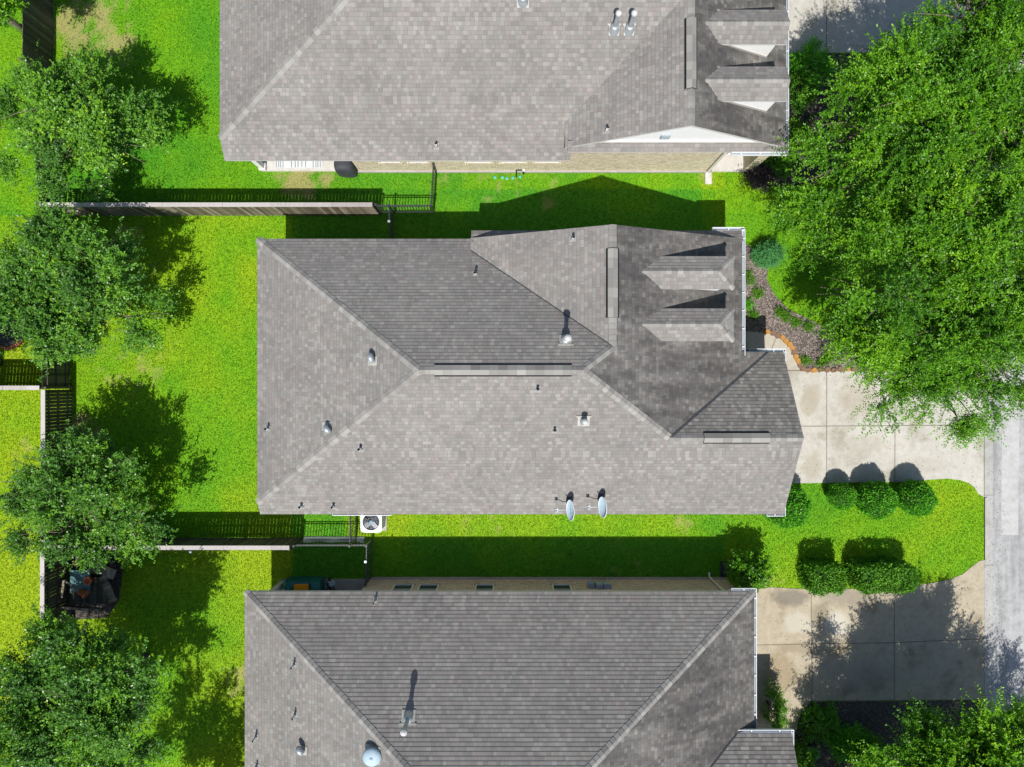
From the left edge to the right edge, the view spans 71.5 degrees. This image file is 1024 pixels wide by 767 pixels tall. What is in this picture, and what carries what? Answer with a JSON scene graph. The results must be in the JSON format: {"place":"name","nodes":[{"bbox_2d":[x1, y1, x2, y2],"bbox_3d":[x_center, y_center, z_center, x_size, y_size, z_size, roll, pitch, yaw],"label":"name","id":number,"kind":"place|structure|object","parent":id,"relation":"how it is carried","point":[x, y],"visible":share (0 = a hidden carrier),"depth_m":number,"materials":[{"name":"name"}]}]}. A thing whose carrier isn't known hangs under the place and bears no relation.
{"place":"outdoors","nodes":[
{"label":"outdoors","id":0,"kind":"place"},
{"bbox_2d":[0,0,984,766],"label":"ground","id":1,"kind":"structure","parent":0,"point":[224,468],"depth_m":30.00,"materials":[{"name":"green plant"}]},
{"bbox_2d":[0,318,24,345],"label":"mulch bed","id":2,"kind":"object","parent":1,"relation":"on","point":[5,340],"visible":0.48,"depth_m":29.97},
{"bbox_2d":[0,0,29,39],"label":"yard tree","id":3,"kind":"object","parent":1,"relation":"on","point":[6,6],"visible":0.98,"depth_m":25.51,"materials":[{"name":"green plant"}]},
{"bbox_2d":[0,385,68,389],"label":"wooden fence","id":4,"kind":"object","parent":1,"relation":"on","point":[38,387],"visible":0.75,"depth_m":28.13,"materials":[{"name":"brown wood"}]},
{"bbox_2d":[19,0,52,74],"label":"wooden fence","id":5,"kind":"object","parent":1,"relation":"on","point":[37,16],"visible":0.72,"depth_m":29.03,"materials":[{"name":"brown wood"}]},
{"bbox_2d":[28,65,63,201],"bbox_3d":[-19.131,-9.945,29.151,0.159,1.699,5.518,-5,90,0],"label":"wooden fence","id":6,"kind":"object","parent":1,"relation":"on","point":[43,197],"visible":0.05,"depth_m":28.68,"materials":[{"name":"brown wood"}]},
{"bbox_2d":[41,389,71,541],"bbox_3d":[-18.580,3.325,29.064,0.210,1.871,6.150,0,90,0],"label":"wooden fence","id":7,"kind":"object","parent":1,"relation":"on","point":[48,425],"visible":0.38,"depth_m":28.86,"materials":[{"name":"brown wood"}]},
{"bbox_2d":[39,207,73,388],"bbox_3d":[-18.614,-3.391,29.085,0.159,1.829,7.221,-1,90,0],"label":"wooden fence","id":8,"kind":"object","parent":1,"relation":"on","point":[62,370],"visible":0.12,"depth_m":29.07,"materials":[{"name":"brown wood"}]},
{"bbox_2d":[40,550,73,763],"bbox_3d":[-18.570,14.300,29.063,0.210,1.873,15.400,0,90,0],"label":"wooden fence","id":9,"kind":"object","parent":1,"relation":"on","point":[50,593],"visible":0.22,"depth_m":28.86,"materials":[{"name":"brown wood"}]},
{"bbox_2d":[0,602,175,766],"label":"yard tree","id":10,"kind":"object","parent":1,"relation":"on","point":[83,719],"visible":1,"depth_m":24.27,"materials":[{"name":"green plant"}]},
{"bbox_2d":[0,37,178,209],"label":"yard tree","id":11,"kind":"object","parent":1,"relation":"on","point":[70,112],"visible":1,"depth_m":26.27,"materials":[{"name":"green plant"}]},
{"bbox_2d":[0,419,180,576],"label":"yard tree","id":12,"kind":"object","parent":1,"relation":"on","point":[76,482],"visible":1,"depth_m":26.48,"materials":[{"name":"green plant"}]},
{"bbox_2d":[0,185,184,381],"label":"yard tree","id":13,"kind":"object","parent":1,"relation":"on","point":[43,312],"visible":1,"depth_m":25.70,"materials":[{"name":"green plant"}]},
{"bbox_2d":[70,552,122,619],"bbox_3d":[-17.529,8.532,30.000,2.236,0.040,2.890,0,90,0],"label":"mulch bed","id":14,"kind":"object","parent":1,"relation":"on","point":[115,583],"visible":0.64,"depth_m":29.98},
{"bbox_2d":[70,568,93,592],"bbox_3d":[-17.860,8.186,29.700,0.820,0.600,0.920,0,90,0],"label":"potting table","id":15,"kind":"object","parent":14,"relation":"on","point":[76,577],"visible":0.66,"depth_m":29.40,"materials":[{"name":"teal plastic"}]},
{"bbox_2d":[78,589,88,598],"bbox_3d":[-17.648,8.613,29.242,0.336,0.343,0.340,29,90,0],"label":"flower pot","id":16,"kind":"object","parent":15,"relation":"on","point":[83,593],"visible":1,"depth_m":29.16,"materials":[{"name":"ceramic"}]},
{"bbox_2d":[83,576,93,584],"bbox_3d":[-17.379,8.083,29.240,0.340,0.320,0.340,0,90,0],"label":"flower pot","id":17,"kind":"object","parent":15,"relation":"on","point":[88,580],"visible":1,"depth_m":29.16,"materials":[{"name":"ceramic"}]},
{"bbox_2d":[60,577,106,611],"bbox_3d":[-17.760,8.693,29.367,1.808,0.695,1.373,0,90,0],"label":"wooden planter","id":18,"kind":"object","parent":14,"relation":"on","point":[96,594],"visible":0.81,"depth_m":29.68,"materials":[{"name":"brown wood"}]},
{"bbox_2d":[88,563,116,579],"bbox_3d":[-16.862,7.716,29.598,1.100,0.725,0.518,22,90,0],"label":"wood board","id":19,"kind":"object","parent":14,"relation":"on","point":[109,572],"visible":0.74,"depth_m":29.23,"materials":[{"name":"grey wood"}]},
{"bbox_2d":[99,575,116,602],"bbox_3d":[-16.796,8.537,29.500,0.761,0.601,1.150,-24,90,0],"label":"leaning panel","id":20,"kind":"object","parent":19,"relation":"on","point":[109,589],"visible":1,"depth_m":29.43,"materials":[{"name":"grey wood"}]},
{"bbox_2d":[47,538,300,550],"bbox_3d":[-13.675,6.550,29.129,9.650,1.741,0.210,0,90,0],"label":"wooden fence","id":21,"kind":"object","parent":1,"relation":"on","point":[229,544],"visible":0.56,"depth_m":28.73,"materials":[{"name":"brown wood"}]},
{"bbox_2d":[39,202,379,215],"bbox_3d":[-12.175,-7.130,29.128,13.250,1.743,0.210,0,90,0],"label":"wooden fence","id":22,"kind":"object","parent":1,"relation":"on","point":[235,208],"visible":0.92,"depth_m":28.77,"materials":[{"name":"brown wood"}]},
{"bbox_2d":[292,516,372,585],"bbox_3d":[-6.746,6.187,29.329,3.410,1.342,2.734,28,90,0],"label":"iron fence","id":23,"kind":"object","parent":1,"relation":"on","point":[369,542],"visible":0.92,"depth_m":29.12,"materials":[{"name":"metal"}]},
{"bbox_2d":[303,537,364,542],"bbox_3d":[-7.489,6.562,29.865,2.557,0.210,0.205,0,90,0],"label":"plastic sheet","id":24,"kind":"object","parent":1,"relation":"on","point":[357,538],"visible":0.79,"depth_m":29.91,"materials":[{"name":"black plastic"}]},
{"bbox_2d":[334,161,357,177],"bbox_3d":[-6.898,-8.943,29.429,0.853,1.138,0.549,0,90,0],"label":"covered grill","id":25,"kind":"object","parent":1,"relation":"on","point":[348,169],"visible":0.77,"depth_m":29.05,"materials":[{"name":"black fabric"}]},
{"bbox_2d":[360,516,386,532],"bbox_3d":[-5.790,5.687,29.598,1.020,0.803,1.020,0,90,0],"label":"air conditioner","id":26,"kind":"object","parent":1,"relation":"on","point":[372,524],"visible":0.63,"depth_m":29.22,"materials":[{"name":"white metal"}]},
{"bbox_2d":[374,163,436,238],"bbox_3d":[-4.304,-7.313,29.329,1.774,1.342,3.899,42,90,0],"label":"iron fence","id":27,"kind":"object","parent":1,"relation":"on","point":[392,211],"visible":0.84,"depth_m":29.17,"materials":[{"name":"metal"}]},
{"bbox_2d":[218,0,789,175],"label":"house","id":28,"kind":"structure","parent":1,"relation":"on","point":[512,86],"depth_m":25.86,"materials":[{"name":"grey"}]},
{"bbox_2d":[275,161,321,167],"bbox_3d":[-8.965,-9.630,29.878,1.983,0.014,1.140,0,90,0],"label":"rug","id":29,"kind":"object","parent":28,"relation":"on","point":[298,164],"visible":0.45,"depth_m":29.88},
{"bbox_2d":[378,161,402,163],"bbox_3d":[-4.913,-8.925,28.260,0.966,1.120,0.090,0,90,0],"label":"window","id":30,"kind":"structure","parent":28,"relation":"in","point":[380,162],"depth_m":28.65,"materials":[{"name":"white glass"}]},
{"bbox_2d":[407,161,429,163],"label":"window","id":31,"kind":"structure","parent":28,"relation":"in","point":[409,162],"depth_m":28.65,"materials":[{"name":"white glass"}]},
{"bbox_2d":[465,161,493,163],"bbox_3d":[-1.328,-8.925,28.260,1.164,1.120,0.090,0,90,0],"label":"window","id":32,"kind":"structure","parent":28,"relation":"in","point":[467,162],"depth_m":28.65,"materials":[{"name":"white glass"}]},
{"bbox_2d":[499,161,526,163],"bbox_3d":[0.036,-8.925,28.260,1.126,1.120,0.090,0,90,0],"label":"window","id":33,"kind":"structure","parent":28,"relation":"in","point":[501,162],"depth_m":28.65,"materials":[{"name":"white glass"}]},
{"bbox_2d":[533,161,560,163],"bbox_3d":[1.408,-8.925,28.260,1.145,1.120,0.090,0,90,0],"label":"window","id":34,"kind":"structure","parent":28,"relation":"in","point":[542,162],"depth_m":28.65,"materials":[{"name":"white glass"}]},
{"bbox_2d":[243,572,797,766],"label":"house","id":35,"kind":"structure","parent":1,"relation":"on","point":[518,672],"depth_m":26.24,"materials":[{"name":"grey"}]},
{"bbox_2d":[284,577,324,589],"bbox_3d":[-8.620,8.495,29.418,1.500,0.965,0.750,0,90,0],"label":"toy playhouse","id":36,"kind":"object","parent":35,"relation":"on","point":[304,583],"visible":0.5,"depth_m":29.16,"materials":[{"name":"teal plastic"}]},
{"bbox_2d":[326,577,334,589],"bbox_3d":[-7.525,8.436,29.581,0.450,0.634,0.652,0,90,0],"label":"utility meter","id":37,"kind":"object","parent":35,"relation":"on","point":[330,583],"visible":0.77,"depth_m":29.52,"materials":[{"name":"paint"}]},
{"bbox_2d":[391,583,415,589],"bbox_3d":[-4.393,8.205,28.410,0.886,1.420,0.090,0,90,0],"label":"window","id":38,"kind":"structure","parent":35,"relation":"in","point":[397,586],"depth_m":28.79,"materials":[{"name":"white glass"}]},
{"bbox_2d":[417,583,440,589],"bbox_3d":[-3.371,8.205,28.410,0.886,1.420,0.090,0,90,0],"label":"window","id":39,"kind":"structure","parent":35,"relation":"in","point":[423,586],"depth_m":28.79,"materials":[{"name":"white glass"}]},
{"bbox_2d":[475,583,494,589],"bbox_3d":[-1.108,8.205,28.410,0.841,1.420,0.090,0,90,0],"label":"window","id":40,"kind":"structure","parent":35,"relation":"in","point":[483,586],"depth_m":28.79,"materials":[{"name":"white glass"}]},
{"bbox_2d":[551,583,571,589],"bbox_3d":[1.998,8.205,28.410,0.841,1.420,0.090,0,90,0],"label":"window","id":41,"kind":"structure","parent":35,"relation":"in","point":[559,586],"depth_m":28.79,"materials":[{"name":"white glass"}]},
{"bbox_2d":[256,224,803,515],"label":"house","id":42,"kind":"structure","parent":1,"relation":"on","point":[522,371],"depth_m":25.74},
{"bbox_2d":[555,494,573,520],"bbox_3d":[1.958,4.637,26.611,0.755,0.927,0.916,0,90,0],"label":"satellite dish","id":43,"kind":"object","parent":42,"relation":"on","point":[569,509],"visible":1,"depth_m":26.52,"materials":[{"name":"paint"}]},
{"bbox_2d":[587,491,606,517],"bbox_3d":[3.145,4.510,26.533,0.755,0.927,0.916,0,90,0],"label":"satellite dish","id":44,"kind":"object","parent":42,"relation":"on","point":[602,506],"visible":1,"depth_m":26.43,"materials":[{"name":"paint"}]},
{"bbox_2d":[705,172,711,183],"bbox_3d":[8.269,-8.719,29.955,0.280,0.090,0.635,0,90,0],"label":"splash block","id":45,"kind":"object","parent":1,"relation":"on","point":[708,179],"depth_m":29.96,"materials":[{"name":"concrete"}]},
{"bbox_2d":[723,548,779,592],"bbox_3d":[9.667,7.652,28.765,2.164,2.485,1.896,0,90,0],"label":"shrub","id":46,"kind":"object","parent":1,"relation":"on","point":[746,570],"visible":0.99,"depth_m":28.41,"materials":[{"name":"green plant"}]},
{"bbox_2d":[745,331,799,370],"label":"walkway","id":47,"kind":"structure","parent":1,"relation":"on","point":[756,340],"depth_m":29.98,"materials":[{"name":"concrete"}]},
{"bbox_2d":[762,483,812,529],"bbox_3d":[11.161,4.973,28.871,2.023,2.075,1.967,42,90,0],"label":"round shrub","id":48,"kind":"object","parent":1,"relation":"on","point":[799,504],"visible":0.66,"depth_m":28.23,"materials":[{"name":"green plant"}]},
{"bbox_2d":[735,53,858,189],"bbox_3d":[12.044,-11.053,30.004,5.273,0.032,5.780,0,90,0],"label":"mulch bed","id":49,"kind":"object","parent":1,"relation":"on","point":[814,109],"visible":0.21,"depth_m":29.99,"materials":[{"name":"brown wood"}]},
{"bbox_2d":[739,160,779,193],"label":"plum shrub","id":50,"kind":"object","parent":49,"relation":"on","point":[762,178],"visible":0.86,"depth_m":29.44,"materials":[{"name":"purple plant"}]},
{"bbox_2d":[761,139,801,182],"bbox_3d":[11.066,-9.263,29.392,1.851,1.232,1.859,0,90,0],"label":"shrub","id":51,"kind":"object","parent":49,"relation":"on","point":[783,165],"visible":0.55,"depth_m":29.19,"materials":[{"name":"green plant"}]},
{"bbox_2d":[789,115,816,152],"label":"shrub","id":52,"kind":"object","parent":49,"relation":"on","point":[793,129],"visible":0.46,"depth_m":29.27,"materials":[{"name":"green plant"}]},
{"bbox_2d":[789,69,823,115],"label":"shrub","id":53,"kind":"object","parent":49,"relation":"on","point":[802,83],"visible":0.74,"depth_m":29.04,"materials":[{"name":"green plant"}]},
{"bbox_2d":[789,35,840,99],"bbox_3d":[12.259,-12.982,29.248,2.380,1.528,2.192,-43,90,0],"label":"shrub","id":54,"kind":"object","parent":49,"relation":"on","point":[802,59],"visible":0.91,"depth_m":28.92,"materials":[{"name":"green plant"}]},
{"bbox_2d":[794,740,818,766],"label":"shrub","id":55,"kind":"object","parent":1,"relation":"on","point":[805,762],"visible":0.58,"depth_m":29.39,"materials":[{"name":"green plant"}]},
{"bbox_2d":[745,244,873,370],"bbox_3d":[11.784,-2.232,29.995,7.836,0.050,2.987,42,90,0],"label":"mulch bed","id":56,"kind":"object","parent":1,"relation":"on","point":[771,322],"visible":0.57,"depth_m":29.97,"materials":[{"name":"brown wood"}]},
{"bbox_2d":[745,297,755,313],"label":"plant","id":57,"kind":"object","parent":56,"relation":"on","point":[748,306],"visible":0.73,"depth_m":29.79,"materials":[{"name":"green plant"}]},
{"bbox_2d":[745,269,756,287],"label":"plant","id":58,"kind":"object","parent":56,"relation":"on","point":[749,277],"visible":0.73,"depth_m":29.85,"materials":[{"name":"green plant"}]},
{"bbox_2d":[747,309,759,321],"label":"plant","id":59,"kind":"object","parent":56,"relation":"on","point":[753,315],"visible":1,"depth_m":29.84,"materials":[{"name":"green plant"}]},
{"bbox_2d":[751,284,765,299],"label":"plant","id":60,"kind":"object","parent":56,"relation":"on","point":[757,293],"visible":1,"depth_m":29.82,"materials":[{"name":"green plant"}]},
{"bbox_2d":[748,239,788,274],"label":"juniper shrub","id":61,"kind":"object","parent":56,"relation":"on","point":[767,254],"visible":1,"depth_m":29.20,"materials":[{"name":"green plant"}]},
{"bbox_2d":[774,305,786,317],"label":"plant","id":62,"kind":"object","parent":56,"relation":"on","point":[778,310],"visible":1,"depth_m":29.77,"materials":[{"name":"green plant"}]},
{"bbox_2d":[781,310,794,325],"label":"plant","id":63,"kind":"object","parent":56,"relation":"on","point":[787,316],"visible":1,"depth_m":29.79,"materials":[{"name":"green plant"}]},
{"bbox_2d":[789,315,804,328],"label":"plant","id":64,"kind":"object","parent":56,"relation":"on","point":[794,322],"visible":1,"depth_m":29.83,"materials":[{"name":"green plant"}]},
{"bbox_2d":[799,355,813,365],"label":"plant","id":65,"kind":"object","parent":56,"relation":"on","point":[807,360],"visible":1,"depth_m":29.81,"materials":[{"name":"green plant"}]},
{"bbox_2d":[800,320,816,333],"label":"plant","id":66,"kind":"object","parent":56,"relation":"on","point":[810,326],"visible":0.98,"depth_m":29.83,"materials":[{"name":"green plant"}]},
{"bbox_2d":[814,355,827,369],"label":"plant","id":67,"kind":"object","parent":56,"relation":"on","point":[820,363],"visible":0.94,"depth_m":29.83,"materials":[{"name":"green plant"}]},
{"bbox_2d":[822,349,834,363],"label":"plant","id":68,"kind":"object","parent":56,"relation":"on","point":[827,355],"visible":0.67,"depth_m":29.82,"materials":[{"name":"green plant"}]},
{"bbox_2d":[797,556,848,597],"bbox_3d":[12.723,7.916,29.166,1.737,1.683,1.510,0,90,0],"label":"hedge","id":69,"kind":"object","parent":1,"relation":"on","point":[821,576],"visible":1,"depth_m":28.71,"materials":[{"name":"green plant"}]},
{"bbox_2d":[826,482,857,510],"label":"round shrub","id":70,"kind":"object","parent":1,"relation":"on","point":[841,496],"visible":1,"depth_m":29.00,"materials":[{"name":"green plant"}]},
{"bbox_2d":[856,480,899,519],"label":"round shrub","id":71,"kind":"object","parent":1,"relation":"on","point":[878,499],"visible":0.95,"depth_m":28.65,"materials":[{"name":"green plant"}]},
{"bbox_2d":[842,555,921,597],"bbox_3d":[15.165,7.951,29.154,2.802,1.750,1.538,0,90,0],"label":"hedge","id":72,"kind":"object","parent":1,"relation":"on","point":[889,575],"visible":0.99,"depth_m":28.68,"materials":[{"name":"green plant"}]},
{"bbox_2d":[794,701,983,766],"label":"mulch bed","id":73,"kind":"object","parent":1,"relation":"on","point":[876,716],"visible":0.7,"depth_m":29.99,"materials":[{"name":"brown wood"}]},
{"bbox_2d":[806,746,820,760],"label":"plant","id":74,"kind":"object","parent":73,"relation":"on","point":[817,754],"visible":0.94,"depth_m":29.65,"materials":[{"name":"green plant"}]},
{"bbox_2d":[795,700,846,748],"bbox_3d":[12.993,14.268,29.623,2.273,0.792,1.999,0,90,0],"label":"shrub","id":75,"kind":"object","parent":73,"relation":"on","point":[826,726],"visible":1,"depth_m":29.66,"materials":[{"name":"green plant"}]},
{"bbox_2d":[825,720,873,766],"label":"shrub","id":76,"kind":"object","parent":73,"relation":"on","point":[856,732],"visible":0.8,"depth_m":29.63,"materials":[{"name":"green plant"}]},
{"bbox_2d":[853,729,899,766],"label":"shrub","id":77,"kind":"object","parent":73,"relation":"on","point":[874,738],"visible":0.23,"depth_m":29.30,"materials":[{"name":"green plant"}]},
{"bbox_2d":[760,0,1023,278],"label":"oak tree","id":78,"kind":"object","parent":1,"relation":"on","point":[984,86],"visible":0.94,"depth_m":23.55,"materials":[{"name":"green plant"}]},
{"bbox_2d":[803,98,1023,450],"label":"oak tree","id":79,"kind":"object","parent":1,"relation":"on","point":[953,349],"visible":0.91,"depth_m":23.65,"materials":[{"name":"green plant"}]},
{"bbox_2d":[894,478,938,517],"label":"round shrub","id":80,"kind":"object","parent":1,"relation":"on","point":[919,498],"visible":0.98,"depth_m":28.70,"materials":[{"name":"green plant"}]},
{"bbox_2d":[835,682,1023,766],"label":"oak tree","id":81,"kind":"object","parent":1,"relation":"on","point":[987,739],"visible":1,"depth_m":24.95,"materials":[{"name":"green plant"}]},
{"bbox_2d":[984,138,992,716],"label":"curb","id":82,"kind":"structure","parent":1,"relation":"on","point":[988,541],"depth_m":29.97,"materials":[{"name":"concrete"}]},
{"bbox_2d":[720,561,726,576],"bbox_3d":[8.923,7.812,29.955,0.281,0.090,0.635,0,90,0],"label":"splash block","id":83,"kind":"object","parent":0,"point":[722,573],"depth_m":29.96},
{"bbox_2d":[757,560,983,733],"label":"driveway","id":84,"kind":"structure","parent":0,"point":[886,665],"depth_m":29.98,"materials":[{"name":"concrete"}]},
{"bbox_2d":[757,677,791,728],"bbox_3d":[10.764,13.391,29.164,1.382,1.686,2.676,0,90,0],"label":"shrub","id":85,"kind":"object","parent":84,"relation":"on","point":[780,708],"visible":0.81,"depth_m":28.82,"materials":[{"name":"green plant"}]},
{"bbox_2d":[760,581,984,723],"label":"fallen leaves","id":86,"kind":"object","parent":84,"relation":"on","point":[878,647],"visible":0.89,"depth_m":29.97,"materials":[{"name":"brown plant"}]},
{"bbox_2d":[789,0,981,52],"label":"driveway","id":87,"kind":"structure","parent":0,"point":[845,25],"depth_m":29.98,"materials":[{"name":"concrete"}]},
{"bbox_2d":[788,371,983,496],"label":"driveway","id":88,"kind":"structure","parent":0,"point":[828,404],"depth_m":29.98,"materials":[{"name":"concrete"}]},
{"bbox_2d":[801,373,982,481],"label":"fallen leaves","id":89,"kind":"object","parent":88,"relation":"on","point":[871,445],"visible":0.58,"depth_m":29.97,"materials":[{"name":"brown plant"}]},
{"bbox_2d":[993,54,1023,727],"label":"road","id":90,"kind":"structure","parent":0,"point":[1008,582],"depth_m":29.99,"materials":[{"name":"concrete"}]},
{"bbox_2d":[985,434,1005,698],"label":"fallen leaves","id":91,"kind":"object","parent":90,"relation":"on","point":[992,585],"visible":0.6,"depth_m":29.96,"materials":[{"name":"brown plant"}]},
{"bbox_2d":[1001,356,1019,534],"bbox_3d":[21.030,2.489,29.994,0.802,0.012,7.805,0,90,0],"label":"road patch","id":92,"kind":"object","parent":90,"relation":"on","point":[1009,484],"visible":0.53,"depth_m":29.99,"materials":[{"name":"grey concrete"}]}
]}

